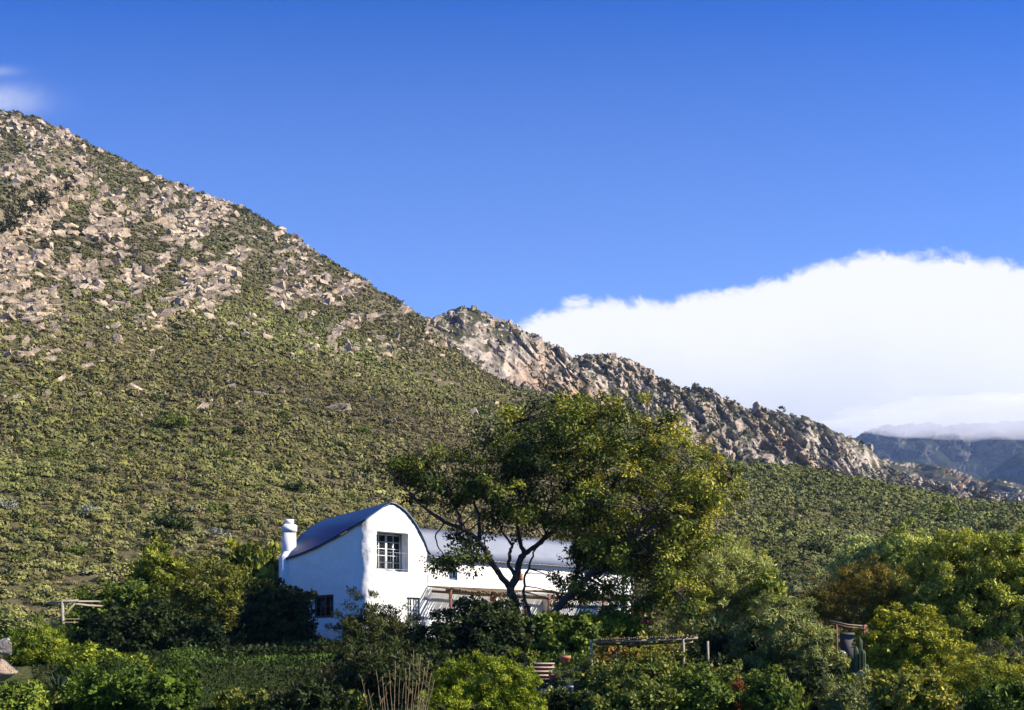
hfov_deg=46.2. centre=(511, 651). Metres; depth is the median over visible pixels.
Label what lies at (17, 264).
boulder
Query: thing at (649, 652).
garden shrub
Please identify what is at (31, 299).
boulder
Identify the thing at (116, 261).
boulder
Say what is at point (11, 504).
slope bush
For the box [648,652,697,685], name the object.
rose bush
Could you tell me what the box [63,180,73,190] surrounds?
slope bush
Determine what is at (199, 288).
boulder
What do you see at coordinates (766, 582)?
leafy shrub
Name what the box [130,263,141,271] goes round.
boulder
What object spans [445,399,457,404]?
slope bush
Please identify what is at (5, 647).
garden boulder
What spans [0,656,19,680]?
garden boulder
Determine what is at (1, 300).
boulder
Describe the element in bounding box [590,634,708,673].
garden pergola
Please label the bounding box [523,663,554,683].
steps
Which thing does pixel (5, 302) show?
boulder
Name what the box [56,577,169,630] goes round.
dark shrub
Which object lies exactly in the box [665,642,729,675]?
garden shrub
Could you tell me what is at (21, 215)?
slope bush
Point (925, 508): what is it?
slope bush
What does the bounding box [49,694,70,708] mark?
tuft
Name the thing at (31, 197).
slope bush
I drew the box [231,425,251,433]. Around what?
slope bush
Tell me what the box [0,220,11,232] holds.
slope bush
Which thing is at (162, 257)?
boulder
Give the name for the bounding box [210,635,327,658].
dark shrub
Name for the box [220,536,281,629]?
tall shrub
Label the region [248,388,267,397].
boulder
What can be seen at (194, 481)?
slope bush
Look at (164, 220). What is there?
boulder
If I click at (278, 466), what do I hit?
slope bush
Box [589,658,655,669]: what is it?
garden shrub
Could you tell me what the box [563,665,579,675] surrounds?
aloe
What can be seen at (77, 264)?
boulder
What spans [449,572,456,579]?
window
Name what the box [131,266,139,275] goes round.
boulder
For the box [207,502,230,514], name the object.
slope bush
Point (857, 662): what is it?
cactus
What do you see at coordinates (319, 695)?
dark shrub
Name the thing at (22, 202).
slope bush
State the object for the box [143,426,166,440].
slope bush
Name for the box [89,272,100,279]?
boulder
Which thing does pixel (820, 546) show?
slope bush
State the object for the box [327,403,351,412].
boulder
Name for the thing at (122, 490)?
slope bush
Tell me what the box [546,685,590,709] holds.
dark shrub
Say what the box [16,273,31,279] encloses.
boulder
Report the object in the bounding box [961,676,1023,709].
leafy shrub
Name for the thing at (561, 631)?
leafy shrub
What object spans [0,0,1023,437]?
sky
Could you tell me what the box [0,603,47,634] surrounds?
grey bush
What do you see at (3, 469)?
slope bush
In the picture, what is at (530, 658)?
creeper
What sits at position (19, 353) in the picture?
boulder
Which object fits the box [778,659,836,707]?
dark shrub
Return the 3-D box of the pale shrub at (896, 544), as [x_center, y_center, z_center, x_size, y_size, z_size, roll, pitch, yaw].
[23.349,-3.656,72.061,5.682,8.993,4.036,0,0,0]
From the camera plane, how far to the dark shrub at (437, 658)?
46.44 m
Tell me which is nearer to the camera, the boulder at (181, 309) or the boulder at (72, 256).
the boulder at (181, 309)
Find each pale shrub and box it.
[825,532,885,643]
[856,517,947,601]
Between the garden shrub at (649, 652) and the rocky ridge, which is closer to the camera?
the garden shrub at (649, 652)
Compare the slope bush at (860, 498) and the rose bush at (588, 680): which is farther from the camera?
the slope bush at (860, 498)
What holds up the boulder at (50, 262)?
on the ground at (24, 673)
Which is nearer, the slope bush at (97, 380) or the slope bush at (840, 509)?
the slope bush at (97, 380)
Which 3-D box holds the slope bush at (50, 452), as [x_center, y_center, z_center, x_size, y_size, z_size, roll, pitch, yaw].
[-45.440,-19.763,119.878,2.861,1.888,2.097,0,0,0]
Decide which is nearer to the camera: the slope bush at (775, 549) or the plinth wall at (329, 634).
the plinth wall at (329, 634)
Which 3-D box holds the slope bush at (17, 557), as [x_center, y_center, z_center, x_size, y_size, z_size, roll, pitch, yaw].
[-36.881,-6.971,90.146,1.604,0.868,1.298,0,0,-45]
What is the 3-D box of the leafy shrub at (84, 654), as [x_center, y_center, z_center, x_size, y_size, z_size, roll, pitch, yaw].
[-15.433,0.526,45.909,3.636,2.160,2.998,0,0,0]
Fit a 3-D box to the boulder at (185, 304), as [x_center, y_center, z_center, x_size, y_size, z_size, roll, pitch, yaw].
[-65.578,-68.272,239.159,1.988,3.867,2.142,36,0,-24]
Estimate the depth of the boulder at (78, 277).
252.76 m
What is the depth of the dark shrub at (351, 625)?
53.19 m
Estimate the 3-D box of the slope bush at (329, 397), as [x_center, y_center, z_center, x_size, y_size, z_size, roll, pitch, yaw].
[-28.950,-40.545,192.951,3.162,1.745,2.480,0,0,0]
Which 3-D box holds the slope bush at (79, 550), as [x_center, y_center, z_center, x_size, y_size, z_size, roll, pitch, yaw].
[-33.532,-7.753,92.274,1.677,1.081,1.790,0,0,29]
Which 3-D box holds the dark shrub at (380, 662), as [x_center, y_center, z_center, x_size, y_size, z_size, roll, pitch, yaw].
[-4.063,0.757,39.365,2.701,2.271,4.272,0,0,-42]
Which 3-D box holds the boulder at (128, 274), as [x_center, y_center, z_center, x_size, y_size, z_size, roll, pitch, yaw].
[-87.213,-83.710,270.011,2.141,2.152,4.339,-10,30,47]
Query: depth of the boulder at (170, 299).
242.33 m
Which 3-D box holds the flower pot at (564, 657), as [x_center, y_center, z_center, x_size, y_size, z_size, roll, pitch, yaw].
[2.215,0.294,50.555,0.593,0.836,0.656,0,0,36]
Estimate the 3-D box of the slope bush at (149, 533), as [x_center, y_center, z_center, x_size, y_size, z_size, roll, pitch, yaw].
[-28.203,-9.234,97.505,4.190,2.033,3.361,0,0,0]
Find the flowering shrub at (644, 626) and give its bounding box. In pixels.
[622,620,661,649]
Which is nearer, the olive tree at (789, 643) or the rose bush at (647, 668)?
the rose bush at (647, 668)
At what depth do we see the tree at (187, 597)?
62.12 m
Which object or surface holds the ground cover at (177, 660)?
on the ground at (24, 673)
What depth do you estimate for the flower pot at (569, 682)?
41.43 m
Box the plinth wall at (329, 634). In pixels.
[314,627,341,640]
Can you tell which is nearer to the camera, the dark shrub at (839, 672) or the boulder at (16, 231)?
the dark shrub at (839, 672)
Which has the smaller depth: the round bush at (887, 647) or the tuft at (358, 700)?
the tuft at (358, 700)
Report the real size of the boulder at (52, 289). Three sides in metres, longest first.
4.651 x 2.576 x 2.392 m
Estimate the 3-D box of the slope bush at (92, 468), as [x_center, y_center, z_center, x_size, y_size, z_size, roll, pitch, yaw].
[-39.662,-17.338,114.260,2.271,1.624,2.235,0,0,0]
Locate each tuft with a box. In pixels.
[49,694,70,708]
[208,685,252,709]
[233,688,272,709]
[344,687,379,709]
[539,685,568,709]
[953,691,967,704]
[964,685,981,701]
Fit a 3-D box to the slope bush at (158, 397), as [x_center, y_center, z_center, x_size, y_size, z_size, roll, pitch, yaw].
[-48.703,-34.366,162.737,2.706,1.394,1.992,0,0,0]
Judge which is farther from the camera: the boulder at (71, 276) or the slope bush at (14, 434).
the boulder at (71, 276)
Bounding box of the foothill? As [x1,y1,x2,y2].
[882,458,1023,498]
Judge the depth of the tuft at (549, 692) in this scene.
38.13 m
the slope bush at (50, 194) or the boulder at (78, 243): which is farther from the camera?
the slope bush at (50, 194)
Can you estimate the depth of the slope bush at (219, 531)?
98.83 m
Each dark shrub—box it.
[0,619,96,645]
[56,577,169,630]
[74,593,239,652]
[157,612,265,644]
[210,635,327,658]
[232,573,320,643]
[253,667,354,709]
[266,651,382,700]
[308,585,433,653]
[330,630,468,682]
[335,641,439,707]
[406,594,544,663]
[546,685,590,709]
[676,616,763,670]
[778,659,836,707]
[804,662,854,682]
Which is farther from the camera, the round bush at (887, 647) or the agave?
the round bush at (887, 647)
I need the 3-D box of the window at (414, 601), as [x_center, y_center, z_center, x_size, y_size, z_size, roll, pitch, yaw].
[-5.371,-2.290,64.321,0.898,1.242,0.092,0,0,-43]
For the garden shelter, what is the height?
2.424 m
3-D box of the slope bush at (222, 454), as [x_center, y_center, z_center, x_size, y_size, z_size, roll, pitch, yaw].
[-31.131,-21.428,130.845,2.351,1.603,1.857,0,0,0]
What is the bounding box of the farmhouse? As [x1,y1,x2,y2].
[279,502,633,637]
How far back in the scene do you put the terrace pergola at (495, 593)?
66.22 m
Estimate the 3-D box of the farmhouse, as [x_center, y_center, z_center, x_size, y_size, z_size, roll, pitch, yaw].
[-2.846,-3.775,72.318,21.835,8.349,9.453,0,0,-41]
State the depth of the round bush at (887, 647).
49.98 m
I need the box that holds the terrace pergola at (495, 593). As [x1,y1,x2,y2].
[428,585,641,612]
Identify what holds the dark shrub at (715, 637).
on the ground at (24, 673)
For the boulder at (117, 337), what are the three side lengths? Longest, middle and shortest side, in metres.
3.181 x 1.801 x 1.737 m
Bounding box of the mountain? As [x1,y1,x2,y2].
[854,421,1023,478]
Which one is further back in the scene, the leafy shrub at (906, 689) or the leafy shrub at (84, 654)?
the leafy shrub at (84, 654)
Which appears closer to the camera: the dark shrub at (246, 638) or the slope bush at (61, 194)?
the dark shrub at (246, 638)
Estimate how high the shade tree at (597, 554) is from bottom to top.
12.532 m
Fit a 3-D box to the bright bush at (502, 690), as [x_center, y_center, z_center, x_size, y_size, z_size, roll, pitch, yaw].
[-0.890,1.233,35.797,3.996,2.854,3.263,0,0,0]
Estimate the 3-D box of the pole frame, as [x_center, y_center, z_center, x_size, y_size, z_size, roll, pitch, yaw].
[-22.830,-1.426,60.748,3.114,2.496,3.656,0,0,0]
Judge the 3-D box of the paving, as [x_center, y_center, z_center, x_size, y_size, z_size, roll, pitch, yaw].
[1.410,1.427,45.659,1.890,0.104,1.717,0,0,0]
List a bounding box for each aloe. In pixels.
[554,669,571,679]
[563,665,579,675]
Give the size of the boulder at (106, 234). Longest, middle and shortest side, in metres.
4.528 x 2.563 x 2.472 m
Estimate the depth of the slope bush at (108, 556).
90.85 m
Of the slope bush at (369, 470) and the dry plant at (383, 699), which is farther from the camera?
the slope bush at (369, 470)
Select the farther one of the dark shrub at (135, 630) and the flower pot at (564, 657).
the dark shrub at (135, 630)
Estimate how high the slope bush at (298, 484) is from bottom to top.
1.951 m
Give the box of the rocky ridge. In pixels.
[425,305,1023,501]
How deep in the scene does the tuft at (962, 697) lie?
37.98 m
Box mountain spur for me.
[985,450,1023,484]
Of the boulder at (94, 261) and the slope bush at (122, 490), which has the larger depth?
the boulder at (94, 261)
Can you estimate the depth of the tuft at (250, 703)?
37.88 m
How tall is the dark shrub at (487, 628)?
3.232 m
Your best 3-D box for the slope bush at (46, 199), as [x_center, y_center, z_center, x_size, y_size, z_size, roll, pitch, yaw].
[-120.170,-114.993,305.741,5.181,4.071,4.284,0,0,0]
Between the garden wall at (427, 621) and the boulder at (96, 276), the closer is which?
the garden wall at (427, 621)
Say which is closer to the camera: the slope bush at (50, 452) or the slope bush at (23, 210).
the slope bush at (50, 452)
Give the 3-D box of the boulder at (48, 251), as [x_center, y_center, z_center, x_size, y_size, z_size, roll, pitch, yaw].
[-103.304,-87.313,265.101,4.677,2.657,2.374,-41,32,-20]
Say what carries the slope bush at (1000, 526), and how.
on the ground at (24, 673)
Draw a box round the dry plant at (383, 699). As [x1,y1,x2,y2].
[359,649,433,709]
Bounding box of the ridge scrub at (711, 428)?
[466,324,1023,502]
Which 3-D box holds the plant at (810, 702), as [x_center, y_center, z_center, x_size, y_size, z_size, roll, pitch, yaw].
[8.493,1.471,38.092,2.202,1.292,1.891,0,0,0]
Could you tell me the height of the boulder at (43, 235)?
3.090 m
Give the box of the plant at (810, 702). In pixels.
[775,679,816,709]
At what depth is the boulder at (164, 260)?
299.06 m
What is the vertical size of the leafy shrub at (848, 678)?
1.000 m
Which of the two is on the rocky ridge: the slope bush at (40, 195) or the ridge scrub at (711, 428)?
the ridge scrub at (711, 428)
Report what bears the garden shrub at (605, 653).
on the ground at (24, 673)
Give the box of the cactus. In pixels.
[850,638,868,673]
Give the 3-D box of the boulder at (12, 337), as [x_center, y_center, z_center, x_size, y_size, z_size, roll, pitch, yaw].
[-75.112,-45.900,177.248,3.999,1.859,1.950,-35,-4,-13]
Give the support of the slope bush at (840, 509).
on the ground at (24, 673)
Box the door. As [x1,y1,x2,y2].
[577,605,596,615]
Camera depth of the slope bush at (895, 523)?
195.76 m
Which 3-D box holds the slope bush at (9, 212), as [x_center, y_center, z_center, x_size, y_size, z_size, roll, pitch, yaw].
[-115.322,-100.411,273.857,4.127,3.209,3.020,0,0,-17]
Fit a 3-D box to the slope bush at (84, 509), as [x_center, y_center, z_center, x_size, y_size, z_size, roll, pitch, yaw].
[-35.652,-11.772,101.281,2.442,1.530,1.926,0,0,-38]
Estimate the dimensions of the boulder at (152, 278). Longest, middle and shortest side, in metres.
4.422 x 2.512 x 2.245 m
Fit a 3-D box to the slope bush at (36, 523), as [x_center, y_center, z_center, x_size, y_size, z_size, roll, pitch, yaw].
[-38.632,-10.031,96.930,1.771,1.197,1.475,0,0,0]
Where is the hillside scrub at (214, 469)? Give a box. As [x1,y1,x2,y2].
[0,109,1023,654]
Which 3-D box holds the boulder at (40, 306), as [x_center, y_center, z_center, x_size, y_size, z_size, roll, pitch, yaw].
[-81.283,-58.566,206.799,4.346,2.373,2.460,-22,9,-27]
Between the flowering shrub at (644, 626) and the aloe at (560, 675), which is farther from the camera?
the flowering shrub at (644, 626)
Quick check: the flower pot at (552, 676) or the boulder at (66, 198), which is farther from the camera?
the boulder at (66, 198)
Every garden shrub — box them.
[584,632,653,671]
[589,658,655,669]
[637,630,701,661]
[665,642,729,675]
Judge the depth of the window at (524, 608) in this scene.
70.07 m
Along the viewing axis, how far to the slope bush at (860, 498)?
231.60 m
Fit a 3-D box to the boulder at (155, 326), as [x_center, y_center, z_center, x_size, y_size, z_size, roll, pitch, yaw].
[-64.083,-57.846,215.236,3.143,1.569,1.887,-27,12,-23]
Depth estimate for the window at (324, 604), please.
64.95 m
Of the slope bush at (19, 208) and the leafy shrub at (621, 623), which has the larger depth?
the slope bush at (19, 208)
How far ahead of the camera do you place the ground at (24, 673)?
166.92 m
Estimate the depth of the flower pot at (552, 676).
47.30 m
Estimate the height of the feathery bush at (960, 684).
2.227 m
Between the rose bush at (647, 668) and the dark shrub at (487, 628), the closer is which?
the rose bush at (647, 668)
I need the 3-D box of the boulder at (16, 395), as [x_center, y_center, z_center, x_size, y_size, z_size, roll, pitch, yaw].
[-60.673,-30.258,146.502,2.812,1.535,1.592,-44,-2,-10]
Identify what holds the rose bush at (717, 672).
on the ground at (24, 673)
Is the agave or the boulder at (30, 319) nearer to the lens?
the agave
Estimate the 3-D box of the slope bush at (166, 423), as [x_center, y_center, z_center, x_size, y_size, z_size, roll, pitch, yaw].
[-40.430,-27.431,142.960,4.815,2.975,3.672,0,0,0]
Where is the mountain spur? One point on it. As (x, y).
(1011, 469)
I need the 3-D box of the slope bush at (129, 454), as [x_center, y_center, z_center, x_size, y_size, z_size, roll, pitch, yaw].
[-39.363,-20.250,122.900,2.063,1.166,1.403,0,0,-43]
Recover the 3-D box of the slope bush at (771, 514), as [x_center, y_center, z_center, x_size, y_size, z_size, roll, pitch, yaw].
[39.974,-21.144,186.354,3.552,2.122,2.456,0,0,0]
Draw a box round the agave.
[37,672,75,696]
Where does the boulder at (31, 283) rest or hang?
on the ground at (24, 673)
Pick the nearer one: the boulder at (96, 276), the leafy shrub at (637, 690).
the leafy shrub at (637, 690)
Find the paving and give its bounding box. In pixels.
[534,688,574,690]
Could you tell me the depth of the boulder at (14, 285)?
215.74 m
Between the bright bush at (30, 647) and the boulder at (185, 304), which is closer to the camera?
the bright bush at (30, 647)
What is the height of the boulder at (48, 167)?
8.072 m
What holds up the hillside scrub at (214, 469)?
on the ground at (24, 673)
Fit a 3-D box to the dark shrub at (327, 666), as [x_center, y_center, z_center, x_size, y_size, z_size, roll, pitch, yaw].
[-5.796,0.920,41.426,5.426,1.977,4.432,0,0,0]
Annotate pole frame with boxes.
[16,599,101,627]
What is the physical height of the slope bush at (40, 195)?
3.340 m
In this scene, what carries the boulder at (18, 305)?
on the ground at (24, 673)
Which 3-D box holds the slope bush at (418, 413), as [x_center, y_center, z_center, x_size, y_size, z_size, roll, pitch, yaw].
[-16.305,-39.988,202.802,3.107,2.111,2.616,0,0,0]
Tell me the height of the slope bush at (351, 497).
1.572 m
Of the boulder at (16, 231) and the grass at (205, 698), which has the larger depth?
the boulder at (16, 231)
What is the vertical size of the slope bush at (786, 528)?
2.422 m
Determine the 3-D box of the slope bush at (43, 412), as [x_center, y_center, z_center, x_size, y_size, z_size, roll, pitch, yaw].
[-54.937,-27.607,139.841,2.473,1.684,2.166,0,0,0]
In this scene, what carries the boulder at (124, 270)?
on the ground at (24, 673)
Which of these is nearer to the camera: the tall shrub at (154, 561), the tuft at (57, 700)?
the tuft at (57, 700)
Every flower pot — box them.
[549,667,560,682]
[559,650,570,666]
[564,678,574,692]
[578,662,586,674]
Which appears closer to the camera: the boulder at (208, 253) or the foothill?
the boulder at (208, 253)
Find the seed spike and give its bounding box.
[732,677,743,709]
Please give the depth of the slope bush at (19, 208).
282.25 m
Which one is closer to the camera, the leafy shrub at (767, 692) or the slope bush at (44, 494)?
the leafy shrub at (767, 692)
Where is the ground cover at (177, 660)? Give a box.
[0,611,1017,709]
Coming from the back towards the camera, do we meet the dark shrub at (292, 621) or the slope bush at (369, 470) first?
the slope bush at (369, 470)
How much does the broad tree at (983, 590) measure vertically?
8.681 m
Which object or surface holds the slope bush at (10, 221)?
on the ground at (24, 673)
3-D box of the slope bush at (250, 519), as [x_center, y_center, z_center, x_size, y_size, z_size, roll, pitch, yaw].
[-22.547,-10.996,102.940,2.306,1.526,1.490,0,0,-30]
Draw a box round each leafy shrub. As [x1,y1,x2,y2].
[56,638,152,678]
[516,609,609,656]
[570,657,681,709]
[572,607,655,639]
[655,658,736,709]
[734,663,809,709]
[738,567,787,624]
[769,672,786,680]
[841,675,853,683]
[851,665,961,709]
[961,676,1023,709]
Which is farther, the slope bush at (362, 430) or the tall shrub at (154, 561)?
the slope bush at (362, 430)
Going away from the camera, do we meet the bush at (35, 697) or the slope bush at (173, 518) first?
the bush at (35, 697)
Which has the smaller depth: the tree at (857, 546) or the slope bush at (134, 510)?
the tree at (857, 546)
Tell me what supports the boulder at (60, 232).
on the ground at (24, 673)
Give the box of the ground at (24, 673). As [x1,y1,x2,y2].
[0,113,1023,709]
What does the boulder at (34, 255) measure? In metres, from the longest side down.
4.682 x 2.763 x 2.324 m
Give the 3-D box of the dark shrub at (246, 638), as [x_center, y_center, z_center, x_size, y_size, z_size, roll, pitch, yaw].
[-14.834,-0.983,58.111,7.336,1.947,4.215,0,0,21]
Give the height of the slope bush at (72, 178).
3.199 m
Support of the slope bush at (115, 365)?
on the ground at (24, 673)
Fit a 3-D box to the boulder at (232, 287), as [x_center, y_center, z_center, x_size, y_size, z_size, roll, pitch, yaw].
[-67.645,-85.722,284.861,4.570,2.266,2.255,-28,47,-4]
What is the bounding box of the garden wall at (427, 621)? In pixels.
[420,620,448,637]
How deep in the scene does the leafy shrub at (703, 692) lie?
35.39 m
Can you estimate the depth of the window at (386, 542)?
63.84 m
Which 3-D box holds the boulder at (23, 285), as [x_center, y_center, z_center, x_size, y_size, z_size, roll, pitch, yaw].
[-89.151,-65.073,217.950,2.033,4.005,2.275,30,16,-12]
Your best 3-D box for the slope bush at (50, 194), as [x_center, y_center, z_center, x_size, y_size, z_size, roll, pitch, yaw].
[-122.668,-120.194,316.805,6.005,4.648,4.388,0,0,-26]
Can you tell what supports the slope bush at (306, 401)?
on the ground at (24, 673)
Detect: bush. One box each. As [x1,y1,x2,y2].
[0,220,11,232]
[0,466,18,473]
[0,496,18,509]
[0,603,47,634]
[0,679,53,709]
[1,205,15,218]
[3,214,20,230]
[3,613,74,665]
[8,202,21,212]
[8,431,27,439]
[8,554,31,561]
[12,209,29,221]
[17,195,29,208]
[18,202,37,219]
[26,520,40,527]
[27,193,37,204]
[33,197,44,214]
[33,408,50,415]
[35,186,46,200]
[37,195,50,207]
[40,489,54,497]
[41,444,71,457]
[45,187,58,198]
[55,660,203,709]
[57,185,65,196]
[62,545,89,555]
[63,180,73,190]
[65,426,82,433]
[70,173,78,183]
[75,503,102,518]
[82,373,108,385]
[87,461,105,473]
[98,553,124,562]
[111,363,128,370]
[112,485,126,493]
[119,449,137,456]
[120,505,139,513]
[134,526,190,541]
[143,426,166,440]
[146,509,197,530]
[147,393,163,401]
[153,409,191,428]
[189,478,204,485]
[203,526,231,537]
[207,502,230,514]
[218,449,236,458]
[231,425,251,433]
[236,514,260,527]
[265,462,288,472]
[272,409,289,418]
[281,478,321,493]
[299,396,315,404]
[325,394,340,400]
[326,437,349,451]
[347,492,362,501]
[351,423,371,434]
[351,464,375,473]
[410,409,424,416]
[415,646,547,709]
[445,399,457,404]
[474,406,486,414]
[571,651,624,690]
[598,650,680,686]
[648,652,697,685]
[671,658,742,690]
[716,664,792,709]
[760,509,780,517]
[770,546,787,553]
[774,522,802,534]
[795,506,812,512]
[796,534,836,553]
[814,668,881,709]
[834,507,846,512]
[850,601,965,675]
[856,495,871,500]
[885,520,909,529]
[920,507,935,512]
[922,641,1023,697]
[933,514,956,522]
[965,634,1023,678]
[986,520,1009,530]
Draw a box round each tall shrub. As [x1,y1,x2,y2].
[122,536,199,630]
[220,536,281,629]
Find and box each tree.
[154,550,257,632]
[371,388,749,620]
[660,521,777,642]
[722,586,850,675]
[898,503,1023,656]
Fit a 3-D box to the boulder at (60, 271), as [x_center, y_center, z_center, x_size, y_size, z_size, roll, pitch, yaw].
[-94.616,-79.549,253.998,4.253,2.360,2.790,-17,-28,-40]
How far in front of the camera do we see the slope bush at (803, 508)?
194.00 m
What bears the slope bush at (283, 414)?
on the ground at (24, 673)
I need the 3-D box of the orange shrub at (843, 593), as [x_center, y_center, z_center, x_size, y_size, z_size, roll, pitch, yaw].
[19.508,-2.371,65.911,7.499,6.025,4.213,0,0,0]
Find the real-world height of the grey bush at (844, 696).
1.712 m
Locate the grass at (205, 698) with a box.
[188,666,559,709]
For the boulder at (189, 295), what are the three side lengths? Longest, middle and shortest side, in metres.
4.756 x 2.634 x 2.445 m
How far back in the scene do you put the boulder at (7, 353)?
168.00 m
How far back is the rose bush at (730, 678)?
38.21 m
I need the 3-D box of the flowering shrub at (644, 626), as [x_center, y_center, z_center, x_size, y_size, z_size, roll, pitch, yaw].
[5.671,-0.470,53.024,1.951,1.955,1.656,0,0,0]
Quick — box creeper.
[525,649,543,683]
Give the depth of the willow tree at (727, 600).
58.88 m
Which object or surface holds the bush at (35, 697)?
on the ground at (24, 673)
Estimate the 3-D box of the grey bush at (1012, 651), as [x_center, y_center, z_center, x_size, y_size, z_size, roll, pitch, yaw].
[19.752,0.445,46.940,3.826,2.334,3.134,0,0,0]
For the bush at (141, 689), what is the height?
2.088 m
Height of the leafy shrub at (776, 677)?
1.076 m
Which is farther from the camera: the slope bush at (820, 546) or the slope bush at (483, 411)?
the slope bush at (483, 411)
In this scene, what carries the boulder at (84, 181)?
on the ground at (24, 673)
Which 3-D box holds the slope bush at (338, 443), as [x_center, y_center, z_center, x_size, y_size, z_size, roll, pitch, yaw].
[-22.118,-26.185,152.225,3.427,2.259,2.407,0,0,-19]
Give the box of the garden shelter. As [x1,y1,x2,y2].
[829,620,866,660]
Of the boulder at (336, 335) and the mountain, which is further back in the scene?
the mountain
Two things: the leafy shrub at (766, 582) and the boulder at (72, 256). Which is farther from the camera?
the boulder at (72, 256)
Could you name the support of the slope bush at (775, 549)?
on the ground at (24, 673)
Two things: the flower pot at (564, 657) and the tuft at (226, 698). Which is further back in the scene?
the flower pot at (564, 657)
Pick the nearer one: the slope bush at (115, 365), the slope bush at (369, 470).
the slope bush at (369, 470)
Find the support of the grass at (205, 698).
on the ground at (24, 673)
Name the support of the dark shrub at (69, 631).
on the ground at (24, 673)
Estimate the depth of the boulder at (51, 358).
168.09 m
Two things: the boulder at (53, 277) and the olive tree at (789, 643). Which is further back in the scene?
the boulder at (53, 277)
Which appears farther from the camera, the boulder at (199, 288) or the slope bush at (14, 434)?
the boulder at (199, 288)
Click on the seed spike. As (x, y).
(738, 683)
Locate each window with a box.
[315,595,332,617]
[377,532,401,571]
[407,597,418,619]
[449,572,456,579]
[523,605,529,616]
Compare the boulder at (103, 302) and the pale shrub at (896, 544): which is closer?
the pale shrub at (896, 544)
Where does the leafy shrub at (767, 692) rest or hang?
on the ground at (24, 673)
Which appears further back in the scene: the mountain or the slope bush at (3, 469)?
the mountain
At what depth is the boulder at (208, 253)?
324.05 m
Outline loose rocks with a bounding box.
[0,110,1020,502]
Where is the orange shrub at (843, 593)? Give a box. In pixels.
[800,553,923,636]
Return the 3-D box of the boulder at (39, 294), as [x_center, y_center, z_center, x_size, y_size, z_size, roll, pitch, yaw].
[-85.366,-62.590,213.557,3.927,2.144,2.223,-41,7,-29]
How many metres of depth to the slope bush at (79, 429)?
132.84 m
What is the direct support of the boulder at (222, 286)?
on the ground at (24, 673)
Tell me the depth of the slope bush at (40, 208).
298.43 m
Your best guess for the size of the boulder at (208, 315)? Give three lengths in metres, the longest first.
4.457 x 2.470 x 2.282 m
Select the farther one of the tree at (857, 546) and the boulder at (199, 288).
the boulder at (199, 288)
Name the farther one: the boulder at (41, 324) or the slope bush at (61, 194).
the slope bush at (61, 194)
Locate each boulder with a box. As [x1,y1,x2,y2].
[0,298,19,302]
[0,335,15,340]
[0,637,11,655]
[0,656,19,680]
[2,299,19,304]
[2,349,11,356]
[4,281,21,292]
[9,262,24,268]
[9,304,28,308]
[10,227,19,235]
[11,351,34,357]
[11,393,25,400]
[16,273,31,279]
[18,316,42,323]
[19,313,31,317]
[20,283,25,291]
[23,291,42,298]
[23,297,38,302]
[26,279,36,286]
[31,232,47,237]
[31,251,41,259]
[32,304,52,309]
[33,322,44,327]
[37,356,57,361]
[44,248,53,255]
[44,259,53,264]
[45,164,54,173]
[48,275,61,280]
[48,285,58,297]
[52,229,65,236]
[55,268,67,274]
[60,195,68,204]
[64,240,80,245]
[64,263,80,266]
[68,254,79,258]
[68,274,75,279]
[75,274,82,281]
[77,172,88,188]
[87,258,96,265]
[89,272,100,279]
[90,298,108,306]
[102,232,109,241]
[111,259,122,266]
[111,333,122,342]
[119,268,131,274]
[125,271,131,277]
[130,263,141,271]
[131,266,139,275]
[149,276,159,285]
[150,324,161,328]
[151,215,169,224]
[154,256,169,262]
[159,258,167,264]
[160,296,176,302]
[174,307,185,312]
[181,292,191,300]
[182,299,188,308]
[195,285,201,292]
[201,313,215,319]
[202,251,215,256]
[220,284,230,289]
[223,285,235,290]
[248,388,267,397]
[327,331,339,339]
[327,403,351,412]

